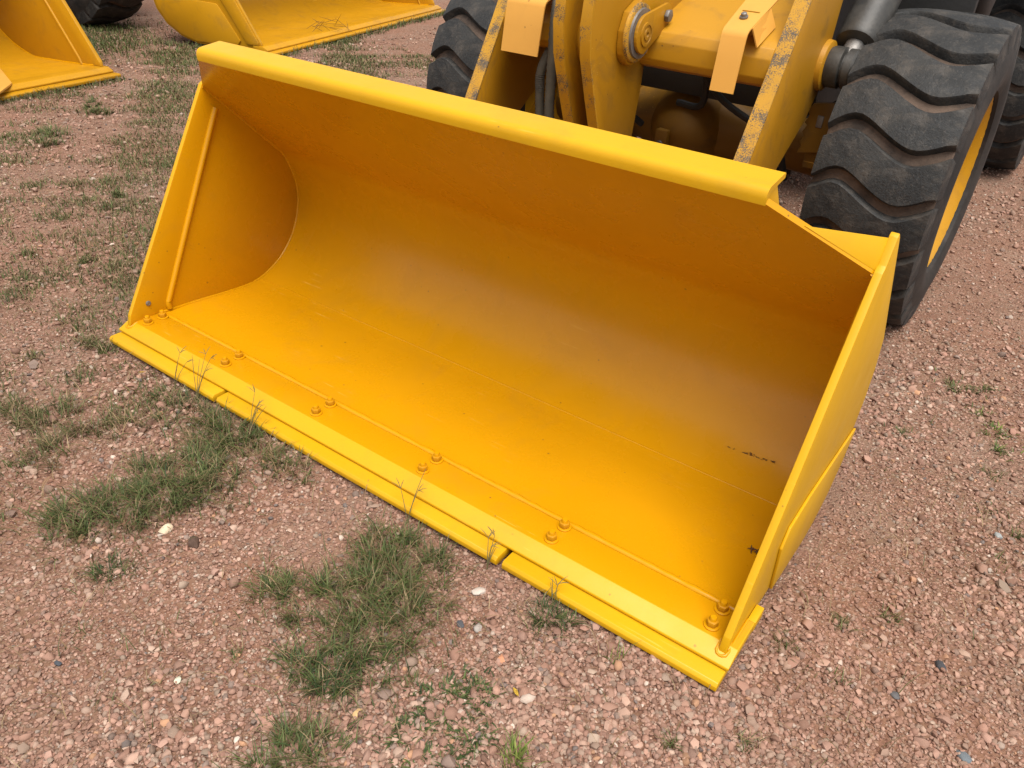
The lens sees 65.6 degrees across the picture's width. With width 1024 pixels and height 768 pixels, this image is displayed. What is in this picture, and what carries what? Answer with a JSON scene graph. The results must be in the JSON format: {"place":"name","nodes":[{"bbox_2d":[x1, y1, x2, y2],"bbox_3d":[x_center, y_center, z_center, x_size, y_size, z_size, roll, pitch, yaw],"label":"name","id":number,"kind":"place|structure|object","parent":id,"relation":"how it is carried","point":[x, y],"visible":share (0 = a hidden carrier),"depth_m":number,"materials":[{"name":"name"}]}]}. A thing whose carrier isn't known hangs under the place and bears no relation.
{"place":"outdoors","nodes":[
{"label":"outdoors","id":0,"kind":"place"},
{"bbox_2d":[0,0,1023,767],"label":"ground","id":1,"kind":"structure","parent":0,"point":[826,514],"depth_m":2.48,"materials":[{"name":"brown gravel"}]},
{"bbox_2d":[10,122,90,149],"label":"grass tuft","id":2,"kind":"object","parent":1,"relation":"on","point":[49,131],"visible":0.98,"depth_m":5.50,"materials":[{"name":"green plant"}]},
{"bbox_2d":[54,660,61,665],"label":"stone","id":3,"kind":"object","parent":1,"relation":"on","point":[57,663],"visible":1,"depth_m":1.98,"materials":[{"name":"grey stone"}]},
{"bbox_2d":[0,0,120,100],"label":"loader bucket","id":4,"kind":"object","parent":1,"relation":"on","point":[45,43],"visible":1,"depth_m":7.08,"materials":[{"name":"paint"}]},
{"bbox_2d":[0,380,163,479],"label":"grass tuft","id":5,"kind":"object","parent":1,"relation":"on","point":[48,444],"visible":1,"depth_m":2.78,"materials":[{"name":"green plant"}]},
{"bbox_2d":[60,327,119,352],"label":"grass tuft","id":6,"kind":"object","parent":1,"relation":"on","point":[88,342],"visible":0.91,"depth_m":3.27,"materials":[{"name":"green plant"}]},
{"bbox_2d":[60,95,122,117],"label":"grass tuft","id":7,"kind":"object","parent":1,"relation":"on","point":[98,111],"visible":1,"depth_m":6.17,"materials":[{"name":"green plant"}]},
{"bbox_2d":[65,0,143,24],"bbox_3d":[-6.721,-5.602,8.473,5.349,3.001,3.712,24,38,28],"label":"tire","id":8,"kind":"object","parent":1,"relation":"on","point":[91,12],"visible":0.83,"depth_m":8.82,"materials":[{"name":"rubber"}]},
{"bbox_2d":[64,545,148,606],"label":"grass tuft","id":9,"kind":"object","parent":1,"relation":"on","point":[100,570],"visible":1,"depth_m":2.23,"materials":[{"name":"green plant"}]},
{"bbox_2d":[0,425,280,571],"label":"grass tuft","id":10,"kind":"object","parent":1,"relation":"on","point":[141,493],"visible":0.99,"depth_m":2.46,"materials":[{"name":"green plant"}]},
{"bbox_2d":[158,523,172,533],"bbox_3d":[-1.038,0.435,2.379,0.043,0.029,0.033,-27,37,-29],"label":"stone","id":11,"kind":"object","parent":1,"relation":"on","point":[164,529],"visible":0.98,"depth_m":2.37,"materials":[{"name":"beige stone"}]},
{"bbox_2d":[118,379,226,440],"bbox_3d":[-1.217,0.081,2.887,0.372,0.068,0.408,-3,33,-10],"label":"grass tuft","id":12,"kind":"object","parent":1,"relation":"on","point":[159,416],"visible":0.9,"depth_m":2.90,"materials":[{"name":"green plant"}]},
{"bbox_2d":[174,676,180,683],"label":"stone","id":13,"kind":"object","parent":1,"relation":"on","point":[178,679],"visible":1,"depth_m":1.95,"materials":[{"name":"white stone"}]},
{"bbox_2d":[175,346,194,387],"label":"seed stalk","id":14,"kind":"object","parent":1,"relation":"on","point":[177,365],"visible":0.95,"depth_m":3.00,"materials":[{"name":"plant"}]},
{"bbox_2d":[188,535,199,548],"bbox_3d":[-0.937,0.467,2.340,0.035,0.025,0.046,0,33,-5],"label":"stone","id":15,"kind":"object","parent":1,"relation":"on","point":[194,542],"visible":0.97,"depth_m":2.33,"materials":[{"name":"stone"}]},
{"bbox_2d":[192,347,216,398],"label":"seed stalk","id":16,"kind":"object","parent":1,"relation":"on","point":[198,387],"visible":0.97,"depth_m":2.94,"materials":[{"name":"brown plant"}]},
{"bbox_2d":[164,397,274,466],"bbox_3d":[-1.007,0.180,2.734,0.425,0.073,0.377,24,38,28],"label":"grass tuft","id":17,"kind":"object","parent":1,"relation":"on","point":[210,420],"visible":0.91,"depth_m":2.76,"materials":[{"name":"green plant"}]},
{"bbox_2d":[250,386,264,431],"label":"seed stalk","id":18,"kind":"object","parent":1,"relation":"on","point":[251,422],"visible":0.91,"depth_m":2.78,"materials":[{"name":"brown plant"}]},
{"bbox_2d":[202,431,321,498],"bbox_3d":[-0.805,0.250,2.649,0.409,0.079,0.274,5,33,3],"label":"grass tuft","id":19,"kind":"object","parent":1,"relation":"on","point":[283,450],"visible":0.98,"depth_m":2.65,"materials":[{"name":"green plant"}]},
{"bbox_2d":[209,695,377,767],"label":"grass tuft","id":20,"kind":"object","parent":1,"relation":"on","point":[283,730],"visible":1,"depth_m":1.81,"materials":[{"name":"green plant"}]},
{"bbox_2d":[154,0,445,54],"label":"loader bucket","id":21,"kind":"object","parent":1,"relation":"on","point":[275,26],"visible":0.92,"depth_m":9.21,"materials":[{"name":"paint"}]},
{"bbox_2d":[308,15,348,30],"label":"dry twig","id":22,"kind":"object","parent":21,"relation":"on","point":[328,23],"visible":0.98,"depth_m":9.18,"materials":[{"name":"plant"}]},
{"bbox_2d":[234,531,393,652],"bbox_3d":[-0.599,0.558,2.228,0.372,0.061,0.420,24,38,28],"label":"grass tuft","id":23,"kind":"object","parent":1,"relation":"on","point":[271,585],"visible":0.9,"depth_m":2.22,"materials":[{"name":"green plant"}]},
{"bbox_2d":[251,611,421,725],"bbox_3d":[-0.458,0.707,1.988,0.373,0.066,0.406,24,38,28],"label":"grass tuft","id":24,"kind":"object","parent":1,"relation":"on","point":[317,667],"visible":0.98,"depth_m":1.98,"materials":[{"name":"green plant"}]},
{"bbox_2d":[352,708,361,718],"bbox_3d":[-0.370,0.789,1.898,0.019,0.016,0.029,15,41,27],"label":"stone","id":25,"kind":"object","parent":1,"relation":"on","point":[355,712],"visible":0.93,"depth_m":1.89,"materials":[{"name":"beige stone"}]},
{"bbox_2d":[272,521,516,713],"bbox_3d":[-0.373,0.593,2.168,0.666,0.089,0.607,24,38,28],"label":"grass tuft","id":26,"kind":"object","parent":1,"relation":"on","point":[385,591],"visible":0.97,"depth_m":2.17,"materials":[{"name":"green plant"}]},
{"bbox_2d":[335,504,478,579],"bbox_3d":[-0.297,0.477,2.361,0.446,0.074,0.285,12,34,13],"label":"grass tuft","id":27,"kind":"object","parent":1,"relation":"on","point":[405,536],"visible":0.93,"depth_m":2.36,"materials":[{"name":"green plant"}]},
{"bbox_2d":[392,469,426,524],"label":"seed stalk","id":28,"kind":"object","parent":1,"relation":"on","point":[414,496],"visible":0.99,"depth_m":2.44,"materials":[{"name":"brown plant"}]},
{"bbox_2d":[364,662,530,767],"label":"grass tuft","id":29,"kind":"object","parent":1,"relation":"on","point":[454,694],"visible":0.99,"depth_m":1.89,"materials":[{"name":"green plant"}]},
{"bbox_2d":[456,620,463,627],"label":"stone","id":30,"kind":"object","parent":1,"relation":"on","point":[460,623],"visible":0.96,"depth_m":2.13,"materials":[{"name":"grey stone"}]},
{"bbox_2d":[473,623,481,632],"bbox_3d":[-0.090,0.653,2.124,0.028,0.019,0.026,-25,42,-37],"label":"stone","id":31,"kind":"object","parent":1,"relation":"on","point":[477,627],"visible":0.98,"depth_m":2.12,"materials":[{"name":"white stone"}]},
{"bbox_2d":[471,587,485,595],"bbox_3d":[-0.093,0.582,2.232,0.042,0.018,0.033,-5,25,-9],"label":"stone","id":32,"kind":"object","parent":1,"relation":"on","point":[477,591],"visible":1,"depth_m":2.22,"materials":[{"name":"white stone"}]},
{"bbox_2d":[483,526,497,569],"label":"seed stalk","id":33,"kind":"object","parent":1,"relation":"on","point":[488,559],"visible":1,"depth_m":2.29,"materials":[{"name":"brown plant"}]},
{"bbox_2d":[496,654,504,662],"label":"stone","id":34,"kind":"object","parent":1,"relation":"on","point":[501,657],"visible":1,"depth_m":2.03,"materials":[{"name":"stone"}]},
{"bbox_2d":[109,41,899,691],"bbox_3d":[-0.169,-0.435,2.746,2.680,1.137,1.263,24,38,28],"label":"loader bucket","id":35,"kind":"object","parent":1,"relation":"on","point":[579,357],"visible":1,"depth_m":2.71,"materials":[{"name":"paint"}]},
{"bbox_2d":[727,446,775,462],"bbox_3d":[0.795,0.236,2.643,0.164,0.020,0.003,21,37,26],"label":"dirt streak","id":36,"kind":"object","parent":35,"relation":"on","point":[755,456],"visible":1,"depth_m":2.63,"materials":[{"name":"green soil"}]},
{"bbox_2d":[748,545,758,553],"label":"leaf litter","id":37,"kind":"object","parent":35,"relation":"in","point":[753,548],"visible":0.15,"depth_m":2.34,"materials":[{"name":"brown plant"}]},
{"bbox_2d":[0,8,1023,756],"bbox_3d":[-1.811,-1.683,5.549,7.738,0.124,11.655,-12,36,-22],"label":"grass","id":38,"kind":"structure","parent":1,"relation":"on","point":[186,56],"depth_m":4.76,"materials":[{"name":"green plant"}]},
{"bbox_2d":[494,725,548,767],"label":"grass tuft","id":39,"kind":"object","parent":1,"relation":"on","point":[515,749],"visible":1,"depth_m":1.81,"materials":[{"name":"green plant"}]},
{"bbox_2d":[506,587,596,645],"bbox_3d":[0.124,0.639,2.133,0.248,0.055,0.195,24,38,28],"label":"grass tuft","id":40,"kind":"object","parent":1,"relation":"on","point":[562,616],"visible":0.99,"depth_m":2.15,"materials":[{"name":"green plant"}]},
{"bbox_2d":[550,576,567,605],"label":"seed stalk","id":41,"kind":"object","parent":1,"relation":"on","point":[556,588],"visible":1,"depth_m":2.19,"materials":[{"name":"brown plant"}]},
{"bbox_2d":[602,640,639,663],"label":"grass tuft","id":42,"kind":"object","parent":1,"relation":"on","point":[617,651],"visible":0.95,"depth_m":2.05,"materials":[{"name":"beige plant"}]},
{"bbox_2d":[426,0,1023,324],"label":"wheel loader","id":43,"kind":"object","parent":1,"relation":"on","point":[904,119],"visible":0.8,"depth_m":3.13,"materials":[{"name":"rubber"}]},
{"bbox_2d":[890,691,899,699],"bbox_3d":[0.972,0.789,2.015,0.023,0.012,0.029,-12,31,-17],"label":"stone","id":44,"kind":"object","parent":1,"relation":"on","point":[894,695],"visible":1,"depth_m":2.01,"materials":[{"name":"grey stone"}]},
{"bbox_2d":[883,422,922,441],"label":"grass tuft","id":45,"kind":"object","parent":1,"relation":"on","point":[902,431],"visible":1,"depth_m":3.02,"materials":[{"name":"plant"}]},
{"bbox_2d":[935,660,946,669],"bbox_3d":[1.135,0.744,2.103,0.023,0.020,0.038,4,33,1],"label":"stone","id":46,"kind":"object","parent":1,"relation":"on","point":[939,664],"visible":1,"depth_m":2.10,"materials":[{"name":"grey stone"}]},
{"bbox_2d":[956,750,971,763],"bbox_3d":[1.070,0.881,1.881,0.031,0.015,0.039,2,23,-11],"label":"stone","id":47,"kind":"object","parent":1,"relation":"on","point":[964,756],"visible":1,"depth_m":1.87,"materials":[{"name":"grey stone"}]},
{"bbox_2d":[933,366,1002,406],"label":"grass tuft","id":48,"kind":"object","parent":1,"relation":"on","point":[951,385],"visible":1,"depth_m":3.30,"materials":[{"name":"green plant"}]},
{"bbox_2d":[965,404,1023,461],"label":"grass tuft","id":49,"kind":"object","parent":1,"relation":"on","point":[996,444],"visible":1,"depth_m":3.04,"materials":[{"name":"green plant"}]},
{"bbox_2d":[994,532,1002,538],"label":"stone","id":50,"kind":"object","parent":1,"relation":"on","point":[997,535],"visible":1,"depth_m":2.52,"materials":[{"name":"white stone"}]}
]}

